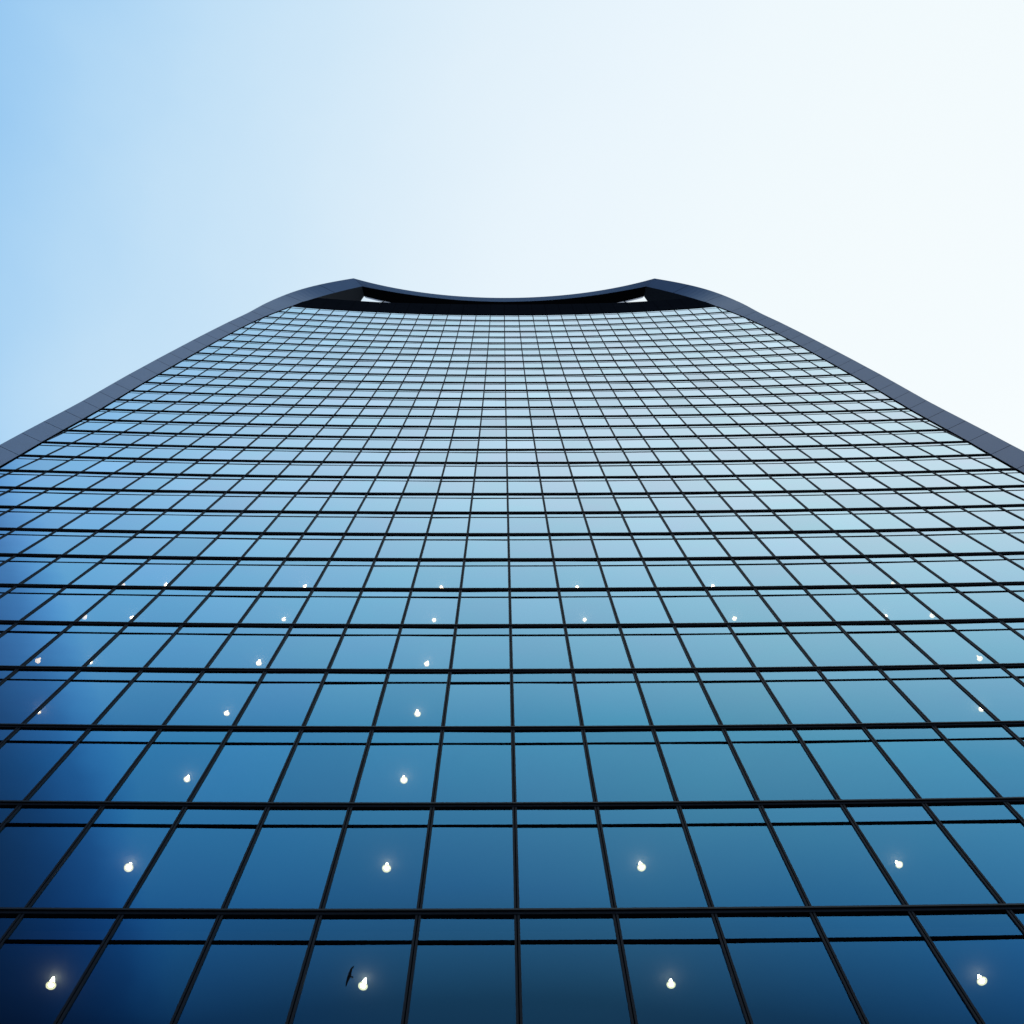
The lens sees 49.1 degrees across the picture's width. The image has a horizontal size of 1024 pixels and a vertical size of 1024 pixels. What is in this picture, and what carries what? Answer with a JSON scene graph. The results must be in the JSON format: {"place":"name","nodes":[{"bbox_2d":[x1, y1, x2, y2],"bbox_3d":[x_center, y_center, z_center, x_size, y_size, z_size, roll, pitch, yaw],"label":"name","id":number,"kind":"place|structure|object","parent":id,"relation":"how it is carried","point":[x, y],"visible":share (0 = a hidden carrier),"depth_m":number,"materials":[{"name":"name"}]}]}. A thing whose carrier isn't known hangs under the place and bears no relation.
{"place":"outdoors","nodes":[
{"label":"outdoors","id":0,"kind":"place"},
{"bbox_2d":[346,966,353,985],"bbox_3d":[-2.114,6.069,14.653,0.082,0.162,0.214,12,-76,-4],"label":"bird","id":1,"kind":"object","parent":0,"point":[349,975],"visible":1,"depth_m":14.65},
{"bbox_2d":[0,0,1023,450],"label":"sky","id":2,"kind":"structure","parent":0,"point":[849,174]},
{"label":"ground","id":3,"kind":"structure","parent":0,"visible":0},
{"bbox_2d":[0,278,1023,1023],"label":"office tower","id":4,"kind":"structure","parent":3,"relation":"on","point":[602,656],"depth_m":30.52,"materials":[{"name":"blue glass"}]},
{"bbox_2d":[0,624,67,665],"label":"window","id":5,"kind":"structure","parent":4,"relation":"in","point":[15,648],"depth_m":33.32,"materials":[{"name":"blue glass"}]},
{"bbox_2d":[0,671,75,723],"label":"window","id":6,"kind":"structure","parent":4,"relation":"in","point":[18,698],"depth_m":29.44,"materials":[{"name":"blue glass"}]},
{"bbox_2d":[0,730,83,799],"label":"window","id":7,"kind":"structure","parent":4,"relation":"in","point":[22,765],"depth_m":25.54,"materials":[{"name":"blue glass"}]},
{"bbox_2d":[0,808,97,906],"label":"window","id":8,"kind":"structure","parent":4,"relation":"in","point":[28,854],"depth_m":21.64,"materials":[{"name":"blue glass"}]},
{"bbox_2d":[0,918,115,1023],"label":"window","id":9,"kind":"structure","parent":4,"relation":"in","point":[37,980],"depth_m":17.98,"materials":[{"name":"blue glass"}]},
{"bbox_2d":[22,557,101,583],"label":"window","id":10,"kind":"structure","parent":4,"relation":"in","point":[56,572],"depth_m":40.78,"materials":[{"name":"blue glass"}]},
{"bbox_2d":[24,588,110,620],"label":"window","id":11,"kind":"structure","parent":4,"relation":"in","point":[62,607],"depth_m":36.85,"materials":[{"name":"blue glass"}]},
{"bbox_2d":[25,625,122,665],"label":"window","id":12,"kind":"structure","parent":4,"relation":"in","point":[69,649],"depth_m":32.95,"materials":[{"name":"blue glass"}]},
{"bbox_2d":[26,671,137,723],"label":"window","id":13,"kind":"structure","parent":4,"relation":"in","point":[79,702],"depth_m":29.02,"materials":[{"name":"blue glass"}]},
{"bbox_2d":[29,731,155,800],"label":"window","id":14,"kind":"structure","parent":4,"relation":"in","point":[91,771],"depth_m":25.08,"materials":[{"name":"blue glass"}]},
{"bbox_2d":[31,809,180,907],"bbox_3d":[-7.627,6.540,21.409,1.712,4.006,0.139,1,-76,-1],"label":"window","id":15,"kind":"structure","parent":4,"relation":"in","point":[106,865],"depth_m":21.14,"materials":[{"name":"blue glass"}]},
{"bbox_2d":[71,558,146,584],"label":"window","id":16,"kind":"structure","parent":4,"relation":"in","point":[101,574],"depth_m":40.78,"materials":[{"name":"blue glass"}]},
{"bbox_2d":[78,589,161,621],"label":"window","id":17,"kind":"structure","parent":4,"relation":"in","point":[113,608],"depth_m":36.89,"materials":[{"name":"blue glass"}]},
{"bbox_2d":[86,626,177,666],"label":"window","id":18,"kind":"structure","parent":4,"relation":"in","point":[126,650],"depth_m":32.98,"materials":[{"name":"blue glass"}]},
{"bbox_2d":[61,918,215,1023],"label":"window","id":19,"kind":"structure","parent":4,"relation":"in","point":[128,983],"depth_m":17.76,"materials":[{"name":"blue glass"}]},
{"bbox_2d":[97,672,199,724],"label":"window","id":20,"kind":"structure","parent":4,"relation":"in","point":[143,703],"depth_m":29.04,"materials":[{"name":"blue glass"}]},
{"bbox_2d":[121,559,192,585],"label":"window","id":21,"kind":"structure","parent":4,"relation":"in","point":[148,574],"depth_m":40.81,"materials":[{"name":"blue glass"}]},
{"bbox_2d":[110,731,226,801],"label":"window","id":22,"kind":"structure","parent":4,"relation":"in","point":[166,772],"depth_m":25.12,"materials":[{"name":"blue glass"}]},
{"bbox_2d":[133,589,210,621],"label":"window","id":23,"kind":"structure","parent":4,"relation":"in","point":[164,608],"depth_m":36.93,"materials":[{"name":"blue glass"}]},
{"bbox_2d":[148,627,233,667],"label":"window","id":24,"kind":"structure","parent":4,"relation":"in","point":[183,650],"depth_m":32.97,"materials":[{"name":"blue glass"}]},
{"bbox_2d":[129,809,263,907],"bbox_3d":[-5.917,6.550,21.426,1.712,4.006,0.144,1,-76,-1],"label":"window","id":25,"kind":"structure","parent":4,"relation":"in","point":[197,867],"depth_m":21.15,"materials":[{"name":"blue glass"}]},
{"bbox_2d":[170,559,237,585],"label":"window","id":26,"kind":"structure","parent":4,"relation":"in","point":[194,575],"depth_m":40.85,"materials":[{"name":"blue glass"}]},
{"bbox_2d":[166,673,261,724],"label":"window","id":27,"kind":"structure","parent":4,"relation":"in","point":[206,703],"depth_m":29.06,"materials":[{"name":"blue glass"}]},
{"bbox_2d":[187,590,259,622],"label":"window","id":28,"kind":"structure","parent":4,"relation":"in","point":[215,609],"depth_m":36.90,"materials":[{"name":"blue glass"}]},
{"bbox_2d":[191,732,297,801],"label":"window","id":29,"kind":"structure","parent":4,"relation":"in","point":[240,773],"depth_m":25.11,"materials":[{"name":"blue glass"}]},
{"bbox_2d":[177,919,314,1023],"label":"window","id":30,"kind":"structure","parent":4,"relation":"in","point":[234,983],"depth_m":17.78,"materials":[{"name":"blue glass"}]},
{"bbox_2d":[208,627,288,667],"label":"window","id":31,"kind":"structure","parent":4,"relation":"in","point":[240,651],"depth_m":33.03,"materials":[{"name":"blue glass"}]},
{"bbox_2d":[219,560,282,586],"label":"window","id":32,"kind":"structure","parent":4,"relation":"in","point":[241,575],"depth_m":40.84,"materials":[{"name":"blue glass"}]},
{"bbox_2d":[241,591,309,622],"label":"window","id":33,"kind":"structure","parent":4,"relation":"in","point":[266,609],"depth_m":36.98,"materials":[{"name":"blue glass"}]},
{"bbox_2d":[236,673,323,725],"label":"window","id":34,"kind":"structure","parent":4,"relation":"in","point":[272,704],"depth_m":29.07,"materials":[{"name":"blue glass"}]},
{"bbox_2d":[227,810,346,908],"bbox_3d":[-4.207,6.566,21.445,1.710,4.006,0.141,0,-76,0],"label":"window","id":35,"kind":"structure","parent":4,"relation":"in","point":[286,867],"depth_m":21.18,"materials":[{"name":"blue glass"}]},
{"bbox_2d":[267,560,327,586],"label":"window","id":36,"kind":"structure","parent":4,"relation":"in","point":[287,576],"depth_m":40.88,"materials":[{"name":"blue glass"}]},
{"bbox_2d":[270,628,343,667],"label":"window","id":37,"kind":"structure","parent":4,"relation":"in","point":[296,651],"depth_m":33.01,"materials":[{"name":"blue glass"}]},
{"bbox_2d":[273,732,368,801],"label":"window","id":38,"kind":"structure","parent":4,"relation":"in","point":[314,773],"depth_m":25.14,"materials":[{"name":"blue glass"}]},
{"bbox_2d":[296,591,359,623],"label":"window","id":39,"kind":"structure","parent":4,"relation":"in","point":[319,610],"depth_m":36.95,"materials":[{"name":"blue glass"}]},
{"bbox_2d":[316,561,372,587],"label":"window","id":40,"kind":"structure","parent":4,"relation":"in","point":[334,576],"depth_m":40.93,"materials":[{"name":"blue glass"}]},
{"bbox_2d":[306,673,385,725],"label":"window","id":41,"kind":"structure","parent":4,"relation":"in","point":[336,704],"depth_m":29.09,"materials":[{"name":"blue glass"}]},
{"bbox_2d":[292,919,414,1023],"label":"window","id":42,"kind":"structure","parent":4,"relation":"in","point":[375,993],"depth_m":17.79,"materials":[{"name":"blue glass"}]},
{"bbox_2d":[330,628,398,668],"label":"window","id":43,"kind":"structure","parent":4,"relation":"in","point":[354,652],"depth_m":32.96,"materials":[{"name":"blue glass"}]},
{"bbox_2d":[325,810,429,908],"bbox_3d":[-2.497,6.574,21.462,1.710,4.006,0.137,0,-76,0],"label":"window","id":44,"kind":"structure","parent":4,"relation":"in","point":[377,867],"depth_m":21.20,"materials":[{"name":"blue glass"}]},
{"bbox_2d":[350,591,408,623],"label":"window","id":45,"kind":"structure","parent":4,"relation":"in","point":[368,610],"depth_m":36.97,"materials":[{"name":"blue glass"}]},
{"bbox_2d":[365,561,417,587],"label":"window","id":46,"kind":"structure","parent":4,"relation":"in","point":[380,576],"depth_m":40.87,"materials":[{"name":"blue glass"}]},
{"bbox_2d":[355,732,439,801],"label":"window","id":47,"kind":"structure","parent":4,"relation":"in","point":[391,773],"depth_m":25.16,"materials":[{"name":"blue glass"}]},
{"bbox_2d":[376,674,447,725],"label":"window","id":48,"kind":"structure","parent":4,"relation":"in","point":[403,704],"depth_m":29.12,"materials":[{"name":"blue glass"}]},
{"bbox_2d":[391,628,453,668],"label":"window","id":49,"kind":"structure","parent":4,"relation":"in","point":[412,652],"depth_m":33.00,"materials":[{"name":"blue glass"}]},
{"bbox_2d":[404,591,458,623],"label":"window","id":50,"kind":"structure","parent":4,"relation":"in","point":[420,610],"depth_m":37.00,"materials":[{"name":"blue glass"}]},
{"bbox_2d":[414,561,462,587],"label":"window","id":51,"kind":"structure","parent":4,"relation":"in","point":[427,576],"depth_m":40.90,"materials":[{"name":"blue glass"}]},
{"bbox_2d":[408,919,515,1023],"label":"window","id":52,"kind":"structure","parent":4,"relation":"in","point":[453,983],"depth_m":17.80,"materials":[{"name":"blue glass"}]},
{"bbox_2d":[422,810,513,907],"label":"window","id":53,"kind":"structure","parent":4,"relation":"in","point":[468,867],"depth_m":21.21,"materials":[{"name":"blue glass"}]},
{"bbox_2d":[436,732,511,801],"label":"window","id":54,"kind":"structure","parent":4,"relation":"in","point":[467,773],"depth_m":25.17,"materials":[{"name":"blue glass"}]},
{"bbox_2d":[445,674,510,725],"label":"window","id":55,"kind":"structure","parent":4,"relation":"in","point":[468,704],"depth_m":29.13,"materials":[{"name":"blue glass"}]},
{"bbox_2d":[452,628,509,668],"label":"window","id":56,"kind":"structure","parent":4,"relation":"in","point":[471,652],"depth_m":33.00,"materials":[{"name":"blue glass"}]},
{"bbox_2d":[458,591,508,623],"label":"window","id":57,"kind":"structure","parent":4,"relation":"in","point":[472,610],"depth_m":37.01,"materials":[{"name":"blue glass"}]},
{"bbox_2d":[511,591,562,623],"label":"window","id":58,"kind":"structure","parent":4,"relation":"in","point":[524,610],"depth_m":37.03,"materials":[{"name":"blue glass"}]},
{"bbox_2d":[512,628,569,668],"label":"window","id":59,"kind":"structure","parent":4,"relation":"in","point":[529,652],"depth_m":33.09,"materials":[{"name":"blue glass"}]},
{"bbox_2d":[513,673,579,725],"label":"window","id":60,"kind":"structure","parent":4,"relation":"in","point":[535,704],"depth_m":29.14,"materials":[{"name":"blue glass"}]},
{"bbox_2d":[515,732,592,801],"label":"window","id":61,"kind":"structure","parent":4,"relation":"in","point":[544,773],"depth_m":25.17,"materials":[{"name":"blue glass"}]},
{"bbox_2d":[517,809,610,907],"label":"window","id":62,"kind":"structure","parent":4,"relation":"in","point":[559,867],"depth_m":21.21,"materials":[{"name":"blue glass"}]},
{"bbox_2d":[520,918,630,1023],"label":"window","id":63,"kind":"structure","parent":4,"relation":"in","point":[562,983],"depth_m":17.82,"materials":[{"name":"blue glass"}]},
{"bbox_2d":[560,591,616,623],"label":"window","id":64,"kind":"structure","parent":4,"relation":"in","point":[577,610],"depth_m":37.02,"materials":[{"name":"blue glass"}]},
{"bbox_2d":[567,628,630,667],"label":"window","id":65,"kind":"structure","parent":4,"relation":"in","point":[609,651],"depth_m":33.08,"materials":[{"name":"blue glass"}]},
{"bbox_2d":[575,673,648,725],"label":"window","id":66,"kind":"structure","parent":4,"relation":"in","point":[602,704],"depth_m":29.17,"materials":[{"name":"blue glass"}]},
{"bbox_2d":[586,731,673,801],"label":"window","id":67,"kind":"structure","parent":4,"relation":"in","point":[621,772],"depth_m":25.21,"materials":[{"name":"blue glass"}]},
{"bbox_2d":[610,591,670,622],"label":"window","id":68,"kind":"structure","parent":4,"relation":"in","point":[628,609],"depth_m":37.10,"materials":[{"name":"blue glass"}]},
{"bbox_2d":[600,809,707,907],"bbox_3d":[2.633,6.569,21.505,1.710,4.006,0.142,0,-76,0],"label":"window","id":69,"kind":"structure","parent":4,"relation":"in","point":[650,866],"depth_m":21.24,"materials":[{"name":"blue glass"}]},
{"bbox_2d":[622,627,691,667],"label":"window","id":70,"kind":"structure","parent":4,"relation":"in","point":[646,651],"depth_m":33.14,"materials":[{"name":"blue glass"}]},
{"bbox_2d":[637,673,718,724],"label":"window","id":71,"kind":"structure","parent":4,"relation":"in","point":[679,703],"depth_m":29.17,"materials":[{"name":"blue glass"}]},
{"bbox_2d":[619,917,745,1023],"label":"window","id":72,"kind":"structure","parent":4,"relation":"in","point":[672,983],"depth_m":17.82,"materials":[{"name":"blue glass"}]},
{"bbox_2d":[659,590,724,622],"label":"window","id":73,"kind":"structure","parent":4,"relation":"in","point":[681,609],"depth_m":37.05,"materials":[{"name":"blue glass"}]},
{"bbox_2d":[656,731,753,800],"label":"window","id":74,"kind":"structure","parent":4,"relation":"in","point":[698,772],"depth_m":25.20,"materials":[{"name":"blue glass"}]},
{"bbox_2d":[677,627,751,667],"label":"window","id":75,"kind":"structure","parent":4,"relation":"in","point":[716,650],"depth_m":33.11,"materials":[{"name":"blue glass"}]},
{"bbox_2d":[708,590,777,621],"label":"window","id":76,"kind":"structure","parent":4,"relation":"in","point":[734,608],"depth_m":37.11,"materials":[{"name":"blue glass"}]},
{"bbox_2d":[682,808,804,906],"bbox_3d":[4.343,6.557,21.516,1.710,4.006,0.142,0,-76,0],"label":"window","id":77,"kind":"structure","parent":4,"relation":"in","point":[742,866],"depth_m":21.26,"materials":[{"name":"blue glass"}]},
{"bbox_2d":[699,672,787,724],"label":"window","id":78,"kind":"structure","parent":4,"relation":"in","point":[735,703],"depth_m":29.19,"materials":[{"name":"blue glass"}]},
{"bbox_2d":[732,626,812,666],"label":"window","id":79,"kind":"structure","parent":4,"relation":"in","point":[765,650],"depth_m":33.14,"materials":[{"name":"blue glass"}]},
{"bbox_2d":[727,730,835,799],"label":"window","id":80,"kind":"structure","parent":4,"relation":"in","point":[776,771],"depth_m":25.22,"materials":[{"name":"blue glass"}]},
{"bbox_2d":[718,916,861,1023],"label":"window","id":81,"kind":"structure","parent":4,"relation":"in","point":[781,982],"depth_m":17.81,"materials":[{"name":"blue glass"}]},
{"bbox_2d":[758,589,831,621],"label":"window","id":82,"kind":"structure","parent":4,"relation":"in","point":[799,608],"depth_m":37.08,"materials":[{"name":"blue glass"}]},
{"bbox_2d":[760,671,856,723],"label":"window","id":83,"kind":"structure","parent":4,"relation":"in","point":[804,702],"depth_m":29.18,"materials":[{"name":"blue glass"}]},
{"bbox_2d":[786,625,872,665],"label":"window","id":84,"kind":"structure","parent":4,"relation":"in","point":[825,649],"depth_m":33.13,"materials":[{"name":"blue glass"}]},
{"bbox_2d":[764,807,901,905],"bbox_3d":[6.053,6.542,21.527,1.711,4.006,0.136,-1,-76,0],"label":"window","id":85,"kind":"structure","parent":4,"relation":"in","point":[833,866],"depth_m":21.27,"materials":[{"name":"blue glass"}]},
{"bbox_2d":[807,588,885,620],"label":"window","id":86,"kind":"structure","parent":4,"relation":"in","point":[841,607],"depth_m":37.09,"materials":[{"name":"blue glass"}]},
{"bbox_2d":[797,729,915,798],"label":"window","id":87,"kind":"structure","parent":4,"relation":"in","point":[856,770],"depth_m":25.23,"materials":[{"name":"blue glass"}]},
{"bbox_2d":[822,670,925,722],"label":"window","id":88,"kind":"structure","parent":4,"relation":"in","point":[872,701],"depth_m":29.19,"materials":[{"name":"blue glass"}]},
{"bbox_2d":[841,625,933,664],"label":"window","id":89,"kind":"structure","parent":4,"relation":"in","point":[884,648],"depth_m":33.13,"materials":[{"name":"blue glass"}]},
{"bbox_2d":[817,915,977,1023],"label":"window","id":90,"kind":"structure","parent":4,"relation":"in","point":[899,981],"depth_m":17.80,"materials":[{"name":"blue glass"}]},
{"bbox_2d":[856,588,938,619],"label":"window","id":91,"kind":"structure","parent":4,"relation":"in","point":[894,606],"depth_m":37.10,"materials":[{"name":"blue glass"}]},
{"bbox_2d":[869,557,944,583],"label":"window","id":92,"kind":"structure","parent":4,"relation":"in","point":[902,572],"depth_m":41.03,"materials":[{"name":"blue glass"}]},
{"bbox_2d":[846,806,998,904],"bbox_3d":[7.763,6.521,21.537,1.712,4.006,0.137,-1,-76,0],"label":"window","id":93,"kind":"structure","parent":4,"relation":"in","point":[920,859],"depth_m":21.27,"materials":[{"name":"blue glass"}]},
{"bbox_2d":[867,728,996,797],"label":"window","id":94,"kind":"structure","parent":4,"relation":"in","point":[933,768],"depth_m":25.25,"materials":[{"name":"blue glass"}]},
{"bbox_2d":[883,669,994,721],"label":"window","id":95,"kind":"structure","parent":4,"relation":"in","point":[941,700],"depth_m":29.21,"materials":[{"name":"blue glass"}]},
{"bbox_2d":[896,624,993,663],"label":"window","id":96,"kind":"structure","parent":4,"relation":"in","point":[948,647],"depth_m":33.15,"materials":[{"name":"blue glass"}]},
{"bbox_2d":[905,587,992,618],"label":"window","id":97,"kind":"structure","parent":4,"relation":"in","point":[948,605],"depth_m":37.11,"materials":[{"name":"blue glass"}]},
{"bbox_2d":[914,556,992,582],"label":"window","id":98,"kind":"structure","parent":4,"relation":"in","point":[950,571],"depth_m":41.04,"materials":[{"name":"blue glass"}]},
{"bbox_2d":[916,914,1023,1023],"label":"window","id":99,"kind":"structure","parent":4,"relation":"in","point":[990,971],"depth_m":18.14,"materials":[{"name":"blue glass"}]},
{"bbox_2d":[929,805,1023,902],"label":"window","id":100,"kind":"structure","parent":4,"relation":"in","point":[997,849],"depth_m":21.84,"materials":[{"name":"blue glass"}]},
{"bbox_2d":[938,727,1023,796],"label":"window","id":101,"kind":"structure","parent":4,"relation":"in","point":[1001,762],"depth_m":25.72,"materials":[{"name":"blue glass"}]},
{"bbox_2d":[944,668,1023,720],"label":"window","id":102,"kind":"structure","parent":4,"relation":"in","point":[1004,697],"depth_m":29.60,"materials":[{"name":"blue glass"}]},
{"bbox_2d":[951,622,1023,662],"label":"window","id":103,"kind":"structure","parent":4,"relation":"in","point":[1005,646],"depth_m":33.46,"materials":[{"name":"blue glass"}]},
{"bbox_2d":[955,585,1023,617],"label":"window","id":104,"kind":"structure","parent":4,"relation":"in","point":[1001,604],"depth_m":37.32,"materials":[{"name":"blue glass"}]}
]}

